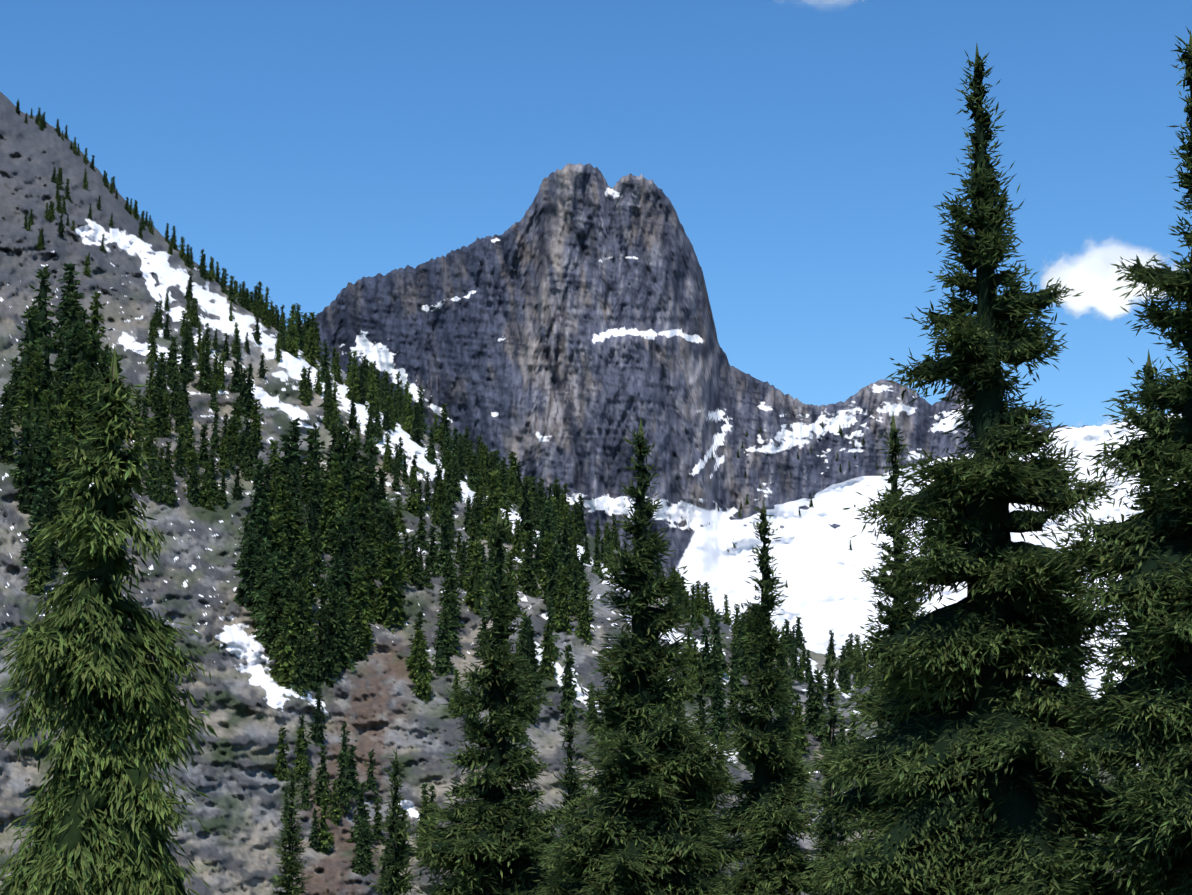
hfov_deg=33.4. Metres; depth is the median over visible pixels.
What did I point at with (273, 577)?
slope tree
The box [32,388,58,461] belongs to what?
slope tree
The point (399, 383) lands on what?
slope tree
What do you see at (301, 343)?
slope tree
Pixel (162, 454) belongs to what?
slope tree
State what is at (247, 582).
slope tree
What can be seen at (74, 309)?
slope tree
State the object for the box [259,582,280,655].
slope tree
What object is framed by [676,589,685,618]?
slope tree
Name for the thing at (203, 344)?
slope tree
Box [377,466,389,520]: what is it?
slope tree
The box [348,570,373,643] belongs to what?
slope tree
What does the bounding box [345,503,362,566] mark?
slope tree
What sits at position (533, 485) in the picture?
slope tree
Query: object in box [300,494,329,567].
slope tree
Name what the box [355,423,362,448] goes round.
slope tree
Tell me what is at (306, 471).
slope tree
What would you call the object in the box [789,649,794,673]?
slope tree
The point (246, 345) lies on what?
slope tree
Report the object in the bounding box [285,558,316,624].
slope tree
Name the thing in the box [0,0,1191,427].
sky
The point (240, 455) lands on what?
slope tree
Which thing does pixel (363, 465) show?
slope tree
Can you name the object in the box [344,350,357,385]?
slope tree
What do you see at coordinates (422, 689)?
slope tree
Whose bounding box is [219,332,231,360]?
slope tree
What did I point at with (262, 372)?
slope tree
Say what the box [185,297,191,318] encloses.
slope tree
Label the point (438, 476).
slope tree
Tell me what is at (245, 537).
slope tree
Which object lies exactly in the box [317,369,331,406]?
slope tree
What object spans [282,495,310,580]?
slope tree
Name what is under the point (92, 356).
slope tree
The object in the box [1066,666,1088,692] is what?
slope tree
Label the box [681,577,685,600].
slope tree
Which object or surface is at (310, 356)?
slope tree
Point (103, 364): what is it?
slope tree
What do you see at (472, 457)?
slope tree
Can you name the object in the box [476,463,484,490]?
slope tree
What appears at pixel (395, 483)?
slope tree
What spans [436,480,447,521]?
slope tree
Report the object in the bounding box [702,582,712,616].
slope tree
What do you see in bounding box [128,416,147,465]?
slope tree
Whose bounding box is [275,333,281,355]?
slope tree
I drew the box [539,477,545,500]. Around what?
slope tree
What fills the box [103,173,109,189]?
slope tree
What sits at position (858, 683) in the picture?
slope tree
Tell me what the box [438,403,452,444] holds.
slope tree
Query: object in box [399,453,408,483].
slope tree
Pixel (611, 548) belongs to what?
slope tree
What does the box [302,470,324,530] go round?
slope tree
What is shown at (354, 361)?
slope tree
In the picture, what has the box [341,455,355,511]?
slope tree
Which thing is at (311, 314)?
slope tree
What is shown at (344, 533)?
slope tree
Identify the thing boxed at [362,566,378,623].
slope tree
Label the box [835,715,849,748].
slope tree
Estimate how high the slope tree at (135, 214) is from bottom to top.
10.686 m
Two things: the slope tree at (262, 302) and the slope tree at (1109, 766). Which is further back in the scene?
the slope tree at (262, 302)
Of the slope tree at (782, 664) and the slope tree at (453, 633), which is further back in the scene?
the slope tree at (782, 664)
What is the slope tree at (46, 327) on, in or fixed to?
on the terrain slope
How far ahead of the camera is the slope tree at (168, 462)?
623.40 m
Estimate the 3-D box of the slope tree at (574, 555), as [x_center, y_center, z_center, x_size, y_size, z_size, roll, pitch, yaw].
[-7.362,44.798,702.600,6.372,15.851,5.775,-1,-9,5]
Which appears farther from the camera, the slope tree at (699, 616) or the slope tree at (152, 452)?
the slope tree at (699, 616)
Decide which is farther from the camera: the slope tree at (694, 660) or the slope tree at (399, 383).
the slope tree at (399, 383)
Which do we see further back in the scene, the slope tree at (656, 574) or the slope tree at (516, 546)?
the slope tree at (656, 574)
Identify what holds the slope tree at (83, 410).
on the terrain slope
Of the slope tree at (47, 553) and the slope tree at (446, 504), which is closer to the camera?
the slope tree at (47, 553)
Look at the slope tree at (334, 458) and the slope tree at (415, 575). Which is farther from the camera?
the slope tree at (334, 458)
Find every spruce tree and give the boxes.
[269,767,314,894]
[366,747,418,894]
[401,505,579,894]
[525,419,762,894]
[548,701,594,881]
[677,657,734,894]
[688,502,853,894]
[795,44,1180,894]
[795,413,965,894]
[806,655,867,894]
[1035,27,1191,894]
[1060,637,1099,844]
[1085,348,1182,894]
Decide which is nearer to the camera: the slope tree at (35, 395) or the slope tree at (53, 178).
the slope tree at (35, 395)
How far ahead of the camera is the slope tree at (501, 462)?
887.73 m
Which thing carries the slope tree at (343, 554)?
on the terrain slope
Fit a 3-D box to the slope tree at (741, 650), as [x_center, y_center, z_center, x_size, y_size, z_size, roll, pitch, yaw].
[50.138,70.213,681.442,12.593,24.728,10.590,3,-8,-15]
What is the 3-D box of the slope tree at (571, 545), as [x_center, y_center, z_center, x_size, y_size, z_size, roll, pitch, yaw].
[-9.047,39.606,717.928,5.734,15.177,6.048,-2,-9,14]
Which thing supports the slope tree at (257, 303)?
on the terrain slope
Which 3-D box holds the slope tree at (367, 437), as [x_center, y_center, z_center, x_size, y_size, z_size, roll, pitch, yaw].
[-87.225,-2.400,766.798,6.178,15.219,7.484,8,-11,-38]
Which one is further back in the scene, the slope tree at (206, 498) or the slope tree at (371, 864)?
the slope tree at (206, 498)
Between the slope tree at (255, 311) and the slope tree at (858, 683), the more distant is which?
the slope tree at (255, 311)
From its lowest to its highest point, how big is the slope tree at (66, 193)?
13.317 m
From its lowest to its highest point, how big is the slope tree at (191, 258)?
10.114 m
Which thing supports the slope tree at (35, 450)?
on the terrain slope
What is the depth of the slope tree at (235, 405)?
699.36 m
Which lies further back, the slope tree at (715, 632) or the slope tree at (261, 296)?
the slope tree at (261, 296)
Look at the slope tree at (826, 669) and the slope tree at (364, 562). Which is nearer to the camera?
the slope tree at (364, 562)
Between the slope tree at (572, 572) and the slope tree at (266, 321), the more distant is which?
the slope tree at (266, 321)
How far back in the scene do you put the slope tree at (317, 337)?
1015.45 m
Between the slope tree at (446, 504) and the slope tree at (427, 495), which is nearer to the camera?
the slope tree at (446, 504)
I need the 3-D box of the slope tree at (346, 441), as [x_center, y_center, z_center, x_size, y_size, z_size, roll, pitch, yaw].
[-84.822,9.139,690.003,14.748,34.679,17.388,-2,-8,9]
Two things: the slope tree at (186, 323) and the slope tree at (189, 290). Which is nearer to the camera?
the slope tree at (186, 323)
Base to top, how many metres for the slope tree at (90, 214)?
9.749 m
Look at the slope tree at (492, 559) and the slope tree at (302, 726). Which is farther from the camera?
the slope tree at (492, 559)
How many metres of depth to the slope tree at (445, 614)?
559.97 m
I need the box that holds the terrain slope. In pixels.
[0,92,1152,894]
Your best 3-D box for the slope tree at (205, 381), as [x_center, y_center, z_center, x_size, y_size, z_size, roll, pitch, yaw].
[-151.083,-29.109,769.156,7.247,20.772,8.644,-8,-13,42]
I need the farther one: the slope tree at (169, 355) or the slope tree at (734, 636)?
the slope tree at (169, 355)
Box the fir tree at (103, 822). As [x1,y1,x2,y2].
[0,345,217,894]
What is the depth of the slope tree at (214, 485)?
637.66 m
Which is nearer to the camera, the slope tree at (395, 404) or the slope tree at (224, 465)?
the slope tree at (224, 465)
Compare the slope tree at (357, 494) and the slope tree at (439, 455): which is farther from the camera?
the slope tree at (439, 455)
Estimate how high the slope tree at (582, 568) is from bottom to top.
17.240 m
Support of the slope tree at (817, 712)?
on the terrain slope
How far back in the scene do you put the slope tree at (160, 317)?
842.30 m
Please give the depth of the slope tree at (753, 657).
666.53 m
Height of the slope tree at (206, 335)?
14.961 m
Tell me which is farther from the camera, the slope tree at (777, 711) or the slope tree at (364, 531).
the slope tree at (364, 531)
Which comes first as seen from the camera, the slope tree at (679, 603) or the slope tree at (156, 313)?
the slope tree at (679, 603)
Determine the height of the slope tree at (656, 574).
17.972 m
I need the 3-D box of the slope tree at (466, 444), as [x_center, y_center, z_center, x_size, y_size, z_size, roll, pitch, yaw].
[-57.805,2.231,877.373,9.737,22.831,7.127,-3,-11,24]
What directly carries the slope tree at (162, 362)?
on the terrain slope
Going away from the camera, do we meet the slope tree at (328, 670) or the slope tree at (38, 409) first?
the slope tree at (328, 670)
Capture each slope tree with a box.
[0,383,16,447]
[0,402,18,464]
[4,356,22,421]
[9,417,35,497]
[11,305,42,391]
[12,341,42,425]
[13,449,37,514]
[14,351,51,440]
[14,432,36,484]
[16,101,20,115]
[19,347,45,431]
[19,495,51,571]
[21,306,41,359]
[21,534,49,595]
[22,214,27,229]
[22,425,64,520]
[23,265,64,352]
[26,219,31,230]
[28,208,33,224]
[29,424,39,482]
[30,402,45,470]
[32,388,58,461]
[32,516,54,580]
[35,107,41,123]
[36,231,42,250]
[39,115,45,131]
[39,335,59,422]
[41,229,45,249]
[41,485,65,566]
[42,112,47,127]
[42,701,60,728]
[43,202,50,221]
[45,503,63,564]
[48,201,54,220]
[49,201,55,221]
[50,166,57,182]
[50,402,71,478]
[51,327,67,393]
[52,381,72,449]
[52,450,64,508]
[52,501,74,567]
[53,322,93,404]
[53,382,83,449]
[54,119,59,131]
[54,263,87,336]
[54,435,78,518]
[55,169,64,189]
[55,185,59,199]
[55,195,62,214]
[56,213,65,237]
[58,290,82,361]
[61,537,81,579]
[62,178,72,202]
[62,196,66,213]
[64,125,69,140]
[65,362,85,435]
[66,215,70,226]
[66,482,83,566]
[70,220,75,237]
[70,440,84,485]
[71,328,90,417]
[72,141,78,155]
[74,539,93,580]
[75,305,91,377]
[76,389,102,476]
[77,383,100,440]
[79,369,104,440]
[82,171,88,189]
[83,148,88,164]
[83,255,91,276]
[85,331,103,385]
[87,204,92,219]
[87,291,106,361]
[89,155,96,171]
[92,349,110,412]
[96,195,101,210]
[99,400,108,456]
[100,233,106,252]
[101,343,111,370]
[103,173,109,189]
[107,350,125,388]
[109,177,113,194]
[109,213,113,227]
[112,176,115,192]
[114,441,134,493]
[124,199,128,211]
[128,199,133,215]
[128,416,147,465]
[131,388,144,439]
[134,205,137,220]
[137,220,142,238]
[138,210,145,230]
[140,398,149,434]
[141,417,159,464]
[141,420,156,452]
[141,453,159,501]
[142,362,156,406]
[144,211,147,225]
[145,330,159,364]
[146,319,153,339]
[146,387,168,437]
[147,220,154,234]
[147,368,164,411]
[147,445,158,477]
[148,455,156,487]
[152,301,161,325]
[152,315,158,337]
[152,460,171,505]
[155,352,171,399]
[156,300,164,328]
[157,447,165,478]
[161,313,172,340]
[161,395,172,438]
[162,290,170,311]
[162,441,175,487]
[164,223,169,242]
[164,470,177,507]
[165,346,171,373]
[166,336,182,389]
[167,238,173,254]
[169,370,183,417]
[170,425,186,463]
[171,226,178,251]
[171,391,185,432]
[173,405,185,452]
[173,436,186,477]
[177,328,196,383]
[178,236,185,260]
[178,373,191,414]
[179,310,186,337]
[180,317,192,341]
[181,450,200,500]
[182,408,199,456]
[182,419,199,469]
[183,270,194,301]
[185,244,192,269]
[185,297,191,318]
[185,469,203,506]
[187,297,197,327]
[188,321,196,349]
[190,253,195,269]
[190,337,197,359]
[193,359,208,392]
[194,298,200,324]
[195,322,205,352]
[196,249,207,276]
[196,346,213,393]
[196,351,202,371]
[196,423,209,466]
[197,461,217,511]
[198,255,208,279]
[200,338,205,357]
[202,323,214,353]
[204,355,212,384]
[207,256,214,281]
[208,380,218,411]
[208,449,220,500]
[209,351,226,393]
[209,404,221,452]
[211,328,218,349]
[214,261,219,278]
[215,267,219,283]
[215,469,229,508]
[216,437,230,476]
[218,357,224,382]
[219,268,224,285]
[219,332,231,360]
[220,268,227,294]
[220,352,226,380]
[220,412,228,445]
[224,424,238,464]
[225,435,235,474]
[227,275,240,306]
[227,352,243,391]
[228,302,235,320]
[228,401,240,452]
[229,416,239,462]
[230,329,241,360]
[230,368,253,412]
[230,466,245,500]
[231,322,240,352]
[231,406,243,446]
[232,514,251,577]
[233,279,238,298]
[233,396,242,426]
[233,429,251,470]
[233,531,262,609]
[237,283,241,302]
[238,290,247,309]
[239,363,260,417]
[239,530,262,576]
[240,436,255,481]
[241,281,245,294]
[241,468,271,534]
[242,291,247,308]
[243,417,255,465]
[243,456,271,542]
[243,498,273,569]
[244,288,250,310]
[244,332,250,354]
[247,540,269,628]
[247,553,270,629]
[249,398,264,451]
[249,556,282,648]
[251,290,259,315]
[251,317,261,344]
[251,429,262,462]
[252,285,261,318]
[252,299,258,318]
[253,569,271,625]
[254,503,272,565]
[256,353,268,379]
[257,281,263,304]
[258,293,263,308]
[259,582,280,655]
[260,299,263,318]
[260,549,288,631]
[261,302,271,328]
[261,463,273,516]
[264,286,271,310]
[266,439,285,498]
[266,470,282,533]
[267,514,288,581]
[267,580,285,655]
[268,578,315,677]
[268,601,303,686]
[271,306,276,327]
[271,511,289,582]
[271,726,290,781]
[274,338,282,362]
[274,490,298,568]
[275,313,279,330]
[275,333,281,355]
[276,433,304,512]
[276,630,289,681]
[277,319,287,350]
[278,417,307,489]
[279,304,286,328]
[279,313,287,333]
[280,331,286,351]
[280,521,290,597]
[280,787,289,824]
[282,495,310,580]
[282,534,290,570]
[283,475,295,520]
[285,314,300,358]
[285,317,291,343]
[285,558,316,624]
[285,635,310,697]
[286,304,296,328]
[286,462,308,528]
[289,527,319,616]
[290,544,312,609]
[291,502,312,582]
[291,728,312,779]
[292,546,317,632]
[293,585,321,685]
[294,303,302,335]
[294,312,305,351]
[294,713,311,760]
[297,369,311,405]
[297,760,312,810]
[299,428,323,504]
[299,576,317,647]
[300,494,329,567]
[301,312,309,340]
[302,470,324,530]
[303,316,311,344]
[303,327,319,368]
[303,330,309,354]
[303,423,329,504]
[303,630,322,693]
[304,459,325,503]
[306,367,313,400]
[306,689,326,745]
[308,312,322,353]
[308,532,325,597]
[308,808,320,849]
[311,743,332,808]
[312,469,326,512]
[313,321,322,362]
[313,366,323,395]
[313,602,339,685]
[314,575,330,649]
[316,614,338,687]
[316,790,335,853]
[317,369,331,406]
[318,480,342,553]
[319,492,333,552]
[320,342,332,385]
[320,422,339,487]
[320,513,355,591]
[322,388,334,423]
[323,374,331,406]
[324,398,334,430]
[324,451,342,494]
[324,533,355,618]
[326,460,348,523]
[326,556,357,659]
[326,587,345,680]
[327,421,351,486]
[328,403,340,434]
[328,778,343,825]
[329,575,356,651]
[329,616,342,679]
[330,347,336,373]
[330,381,341,418]
[331,352,344,384]
[335,721,350,769]
[335,751,353,813]
[336,588,357,671]
[338,481,347,517]
[339,425,366,502]
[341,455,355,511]
[341,520,352,581]
[343,481,373,548]
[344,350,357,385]
[344,504,362,558]
[344,744,360,800]
[345,352,352,381]
[345,364,360,403]
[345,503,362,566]
[346,434,366,517]
[346,781,378,852]
[347,393,359,430]
[347,566,376,651]
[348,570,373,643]
[348,573,372,615]
[348,600,368,661]
[349,359,359,388]
[349,820,372,876]
[350,552,362,596]
[352,816,363,854]
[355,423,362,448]
[355,494,375,565]
[356,816,376,870]
[357,361,370,406]
[358,554,375,612]
[359,437,383,516]
[359,459,367,476]
[360,355,368,389]
[361,421,371,453]
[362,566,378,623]
[363,359,372,375]
[363,405,377,441]
[364,547,379,607]
[364,749,382,801]
[365,361,377,400]
[365,373,382,419]
[366,483,383,531]
[368,519,379,559]
[370,504,381,548]
[371,797,387,844]
[372,540,407,633]
[373,361,378,396]
[373,398,383,441]
[373,499,406,585]
[374,504,409,602]
[375,368,381,395]
[376,370,392,413]
[377,374,389,399]
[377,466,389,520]
[377,470,388,502]
[378,546,408,617]
[378,838,391,891]
[380,400,393,434]
[380,513,404,585]
[381,432,393,468]
[382,396,398,432]
[382,445,392,472]
[389,383,394,410]
[389,444,403,475]
[389,457,402,492]
[392,389,401,424]
[392,494,407,534]
[392,807,410,864]
[393,371,402,401]
[393,517,411,583]
[397,388,404,422]
[398,437,407,469]
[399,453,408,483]
[400,395,412,428]
[401,393,413,435]
[401,534,411,567]
[403,381,413,418]
[403,467,420,515]
[405,534,425,589]
[405,611,429,669]
[407,454,418,488]
[407,629,426,682]
[409,402,425,447]
[409,631,434,681]
[410,639,433,702]
[411,399,422,438]
[414,504,429,550]
[415,480,426,511]
[415,782,435,839]
[415,797,432,859]
[416,386,429,435]
[416,544,424,581]
[418,408,425,439]
[419,554,434,589]
[423,471,432,507]
[424,425,440,465]
[424,525,439,572]
[428,784,437,826]
[429,491,441,526]
[429,618,448,675]
[431,470,443,501]
[431,505,460,577]
[432,464,442,491]
[432,466,447,505]
[433,413,441,443]
[435,609,454,673]
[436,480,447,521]
[436,554,459,618]
[437,416,453,450]
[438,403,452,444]
[438,437,449,462]
[439,431,453,469]
[439,500,457,550]
[439,507,454,549]
[441,449,453,481]
[441,489,457,533]
[442,563,465,633]
[443,463,457,507]
[446,591,465,657]
[446,668,465,717]
[451,427,459,458]
[451,460,465,502]
[452,454,462,497]
[452,531,465,564]
[454,540,470,589]
[456,433,468,474]
[457,443,467,481]
[462,540,485,615]
[463,427,472,470]
[463,501,472,523]
[464,495,473,532]
[464,682,480,734]
[466,461,477,487]
[466,511,477,555]
[466,526,481,568]
[467,456,477,487]
[469,452,483,492]
[472,609,488,657]
[473,434,482,460]
[473,476,485,502]
[473,495,484,539]
[476,441,485,465]
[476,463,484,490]
[477,507,483,537]
[477,543,493,595]
[478,486,484,509]
[479,453,487,493]
[479,493,485,519]
[480,470,507,540]
[483,490,486,507]
[484,454,489,480]
[484,516,506,579]
[485,451,493,482]
[485,528,496,591]
[486,526,507,573]
[487,459,494,486]
[492,450,497,470]
[496,448,500,467]
[497,468,506,501]
[499,465,516,512]
[500,460,507,487]
[502,456,509,484]
[502,505,515,542]
[502,551,522,613]
[506,465,515,503]
[507,450,521,485]
[508,520,523,557]
[511,519,523,550]
[513,479,520,506]
[513,614,546,683]
[514,460,522,500]
[514,611,527,664]
[515,476,533,517]
[515,531,540,597]
[516,693,531,746]
[517,478,537,544]
[517,531,533,585]
[519,624,543,693]
[521,655,540,724]
[527,641,543,695]
[528,477,537,512]
[529,491,541,530]
[533,540,543,578]
[535,500,553,550]
[535,531,559,602]
[536,481,545,509]
[538,483,546,509]
[538,512,543,542]
[538,623,558,679]
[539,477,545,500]
[539,506,556,557]
[540,539,546,564]
[542,544,562,606]
[544,597,562,660]
[546,482,553,501]
[548,499,557,538]
[551,497,560,535]
[551,563,570,621]
[552,506,557,540]
[552,581,566,629]
[553,478,561,503]
[553,566,577,634]
[554,484,561,515]
[555,529,562,545]
[556,644,584,726]
[558,493,565,528]
[558,519,577,584]
[559,483,570,518]
[560,504,569,543]
[560,653,580,702]
[561,507,568,531]
[567,562,577,589]
[568,536,575,559]
[568,561,590,623]
[570,510,576,541]
[572,500,584,545]
[572,532,580,570]
[572,552,578,579]
[573,581,596,646]
[576,553,590,593]
[577,493,588,540]
[582,536,592,564]
[583,681,597,722]
[585,692,599,735]
[591,536,603,576]
[594,519,601,544]
[596,706,622,762]
[598,539,604,563]
[600,753,609,795]
[602,529,616,565]
[603,522,615,553]
[607,546,615,573]
[610,513,620,551]
[650,703,666,722]
[652,708,664,724]
[655,553,662,579]
[661,669,673,708]
[664,670,686,719]
[664,698,674,723]
[673,692,690,728]
[674,574,684,604]
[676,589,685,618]
[678,652,694,702]
[680,625,698,668]
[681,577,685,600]
[683,595,690,622]
[685,591,691,618]
[687,637,699,690]
[689,584,697,614]
[689,600,699,633]
[694,580,701,599]
[694,589,705,626]
[697,626,713,696]
[700,585,704,606]
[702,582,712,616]
[705,681,731,745]
[707,643,728,719]
[708,602,715,630]
[709,608,729,677]
[714,732,729,779]
[721,594,732,625]
[724,637,744,694]
[726,669,741,728]
[729,625,737,651]
[730,603,741,635]
[732,617,750,675]
[738,726,754,770]
[744,614,759,668]
[744,635,758,693]
[744,763,757,797]
[772,646,794,712]
[773,653,796,711]
[773,678,795,733]
[774,703,781,719]
[776,706,793,750]
[782,619,793,657]
[783,650,795,697]
[784,711,801,749]
[789,632,797,657]
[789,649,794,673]
[789,737,809,793]
[790,646,804,683]
[790,726,803,770]
[792,624,798,653]
[792,693,811,752]
[794,616,806,650]
[795,704,810,754]
[798,643,807,670]
[798,653,804,680]
[801,674,816,731]
[804,650,813,683]
[804,687,815,724]
[808,667,829,752]
[821,647,835,673]
[824,630,838,661]
[835,651,851,688]
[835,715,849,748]
[837,732,855,785]
[839,648,850,678]
[840,666,850,693]
[845,632,854,655]
[845,638,854,674]
[845,710,859,744]
[852,634,860,665]
[852,654,864,683]
[853,665,860,688]
[861,661,869,686]
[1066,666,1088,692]
[1098,675,1112,729]
[1101,763,1120,777]
[1106,667,1116,685]
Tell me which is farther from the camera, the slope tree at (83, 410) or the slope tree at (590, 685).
the slope tree at (83, 410)
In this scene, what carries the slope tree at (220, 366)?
on the terrain slope
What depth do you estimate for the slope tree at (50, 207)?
963.04 m
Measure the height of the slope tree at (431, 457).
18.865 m
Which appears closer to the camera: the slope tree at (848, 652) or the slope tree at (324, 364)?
the slope tree at (848, 652)
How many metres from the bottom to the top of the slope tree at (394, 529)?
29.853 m
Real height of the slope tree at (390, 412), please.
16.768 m
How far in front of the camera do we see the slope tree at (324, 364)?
871.69 m
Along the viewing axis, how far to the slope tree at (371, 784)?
464.77 m
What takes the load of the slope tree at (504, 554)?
on the terrain slope
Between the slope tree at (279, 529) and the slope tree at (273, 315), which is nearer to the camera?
the slope tree at (279, 529)
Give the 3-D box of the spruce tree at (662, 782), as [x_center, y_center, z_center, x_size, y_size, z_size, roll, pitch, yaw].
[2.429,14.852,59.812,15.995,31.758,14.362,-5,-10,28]
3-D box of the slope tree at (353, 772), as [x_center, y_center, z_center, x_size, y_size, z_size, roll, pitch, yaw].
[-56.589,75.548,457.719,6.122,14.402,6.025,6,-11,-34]
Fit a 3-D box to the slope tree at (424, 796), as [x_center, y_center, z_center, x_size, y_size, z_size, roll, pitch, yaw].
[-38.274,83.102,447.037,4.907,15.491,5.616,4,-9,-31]
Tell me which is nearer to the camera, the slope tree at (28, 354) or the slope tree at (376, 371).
the slope tree at (28, 354)
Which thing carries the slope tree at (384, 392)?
on the terrain slope
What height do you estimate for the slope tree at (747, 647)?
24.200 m
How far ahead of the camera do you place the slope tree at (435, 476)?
750.48 m
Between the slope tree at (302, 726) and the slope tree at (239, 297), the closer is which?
the slope tree at (302, 726)
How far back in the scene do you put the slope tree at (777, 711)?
620.48 m
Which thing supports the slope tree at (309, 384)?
on the terrain slope
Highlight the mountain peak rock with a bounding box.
[301,163,1184,698]
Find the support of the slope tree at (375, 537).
on the terrain slope
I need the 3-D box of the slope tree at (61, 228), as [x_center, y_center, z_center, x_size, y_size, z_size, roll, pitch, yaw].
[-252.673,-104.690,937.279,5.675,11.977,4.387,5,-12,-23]
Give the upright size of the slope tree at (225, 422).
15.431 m
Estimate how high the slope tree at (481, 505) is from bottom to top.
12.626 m
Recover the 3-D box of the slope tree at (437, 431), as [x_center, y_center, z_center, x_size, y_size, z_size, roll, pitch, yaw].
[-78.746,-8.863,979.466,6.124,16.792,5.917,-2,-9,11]
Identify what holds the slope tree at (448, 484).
on the terrain slope
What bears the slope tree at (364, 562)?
on the terrain slope
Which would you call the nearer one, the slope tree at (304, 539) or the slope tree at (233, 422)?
the slope tree at (304, 539)
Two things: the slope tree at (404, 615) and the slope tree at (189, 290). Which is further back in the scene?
the slope tree at (189, 290)
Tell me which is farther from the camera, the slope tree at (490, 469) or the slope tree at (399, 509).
the slope tree at (490, 469)
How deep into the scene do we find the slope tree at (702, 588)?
798.12 m
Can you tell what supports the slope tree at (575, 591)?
on the terrain slope
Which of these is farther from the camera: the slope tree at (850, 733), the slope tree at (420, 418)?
the slope tree at (420, 418)
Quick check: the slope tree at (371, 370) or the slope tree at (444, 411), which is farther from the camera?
the slope tree at (444, 411)
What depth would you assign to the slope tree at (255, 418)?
709.71 m
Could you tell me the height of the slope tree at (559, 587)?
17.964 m
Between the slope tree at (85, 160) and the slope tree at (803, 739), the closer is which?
the slope tree at (803, 739)
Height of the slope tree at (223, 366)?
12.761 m
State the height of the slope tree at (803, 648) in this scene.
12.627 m
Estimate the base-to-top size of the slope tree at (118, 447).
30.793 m
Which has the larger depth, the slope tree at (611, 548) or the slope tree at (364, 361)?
the slope tree at (364, 361)
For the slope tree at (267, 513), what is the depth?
560.85 m
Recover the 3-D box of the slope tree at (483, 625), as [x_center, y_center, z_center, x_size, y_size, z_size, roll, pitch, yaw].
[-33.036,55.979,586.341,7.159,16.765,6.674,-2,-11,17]
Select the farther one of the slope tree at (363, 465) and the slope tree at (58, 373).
the slope tree at (363, 465)
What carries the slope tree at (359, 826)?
on the terrain slope
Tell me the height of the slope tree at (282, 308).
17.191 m
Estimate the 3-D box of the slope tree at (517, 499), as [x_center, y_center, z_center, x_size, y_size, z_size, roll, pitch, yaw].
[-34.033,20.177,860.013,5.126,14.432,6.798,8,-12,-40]
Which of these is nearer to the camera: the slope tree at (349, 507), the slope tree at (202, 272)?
the slope tree at (349, 507)
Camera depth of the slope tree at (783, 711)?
600.13 m
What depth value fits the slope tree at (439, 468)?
740.12 m
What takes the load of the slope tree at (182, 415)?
on the terrain slope
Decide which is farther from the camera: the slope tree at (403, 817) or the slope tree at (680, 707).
the slope tree at (680, 707)
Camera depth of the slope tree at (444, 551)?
654.11 m
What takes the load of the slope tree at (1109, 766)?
on the terrain slope
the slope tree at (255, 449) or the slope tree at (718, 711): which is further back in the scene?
the slope tree at (255, 449)
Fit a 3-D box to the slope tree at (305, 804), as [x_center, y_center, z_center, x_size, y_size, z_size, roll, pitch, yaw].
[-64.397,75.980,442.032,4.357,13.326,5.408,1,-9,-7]
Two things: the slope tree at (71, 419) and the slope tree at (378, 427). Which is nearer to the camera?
the slope tree at (71, 419)
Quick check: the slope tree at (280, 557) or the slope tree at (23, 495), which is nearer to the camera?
the slope tree at (280, 557)
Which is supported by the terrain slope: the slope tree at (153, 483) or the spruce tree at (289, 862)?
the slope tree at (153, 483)
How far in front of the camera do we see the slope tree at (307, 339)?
948.48 m
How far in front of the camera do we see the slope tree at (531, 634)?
572.68 m
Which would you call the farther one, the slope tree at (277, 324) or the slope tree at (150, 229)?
the slope tree at (150, 229)
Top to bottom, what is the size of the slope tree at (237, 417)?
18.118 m
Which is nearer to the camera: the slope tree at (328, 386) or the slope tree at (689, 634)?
the slope tree at (689, 634)
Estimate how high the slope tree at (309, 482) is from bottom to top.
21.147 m
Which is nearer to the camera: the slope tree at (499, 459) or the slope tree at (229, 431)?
the slope tree at (229, 431)
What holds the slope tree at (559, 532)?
on the terrain slope
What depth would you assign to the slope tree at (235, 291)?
1075.33 m
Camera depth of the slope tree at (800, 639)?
918.20 m
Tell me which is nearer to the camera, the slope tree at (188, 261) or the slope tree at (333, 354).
the slope tree at (333, 354)
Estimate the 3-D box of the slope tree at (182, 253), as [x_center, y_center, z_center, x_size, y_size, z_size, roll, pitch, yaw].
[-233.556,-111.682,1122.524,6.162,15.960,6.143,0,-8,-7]
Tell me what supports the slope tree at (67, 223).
on the terrain slope
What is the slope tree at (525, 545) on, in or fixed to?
on the terrain slope
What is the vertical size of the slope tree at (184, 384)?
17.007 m
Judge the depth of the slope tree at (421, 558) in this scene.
644.38 m
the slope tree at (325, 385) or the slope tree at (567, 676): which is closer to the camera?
the slope tree at (567, 676)
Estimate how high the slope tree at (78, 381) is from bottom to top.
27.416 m
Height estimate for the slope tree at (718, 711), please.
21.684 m
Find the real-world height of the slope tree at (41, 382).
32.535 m
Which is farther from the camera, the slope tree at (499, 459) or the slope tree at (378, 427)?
the slope tree at (499, 459)
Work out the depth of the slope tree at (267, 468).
639.79 m
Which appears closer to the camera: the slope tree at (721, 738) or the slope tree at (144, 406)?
the slope tree at (721, 738)
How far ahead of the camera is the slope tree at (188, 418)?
662.96 m
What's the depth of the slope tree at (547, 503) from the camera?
733.46 m
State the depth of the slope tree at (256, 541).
549.68 m
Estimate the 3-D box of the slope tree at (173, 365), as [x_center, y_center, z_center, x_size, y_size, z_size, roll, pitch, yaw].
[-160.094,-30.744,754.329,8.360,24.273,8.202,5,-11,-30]
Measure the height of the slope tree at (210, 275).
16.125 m
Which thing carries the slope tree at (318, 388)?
on the terrain slope

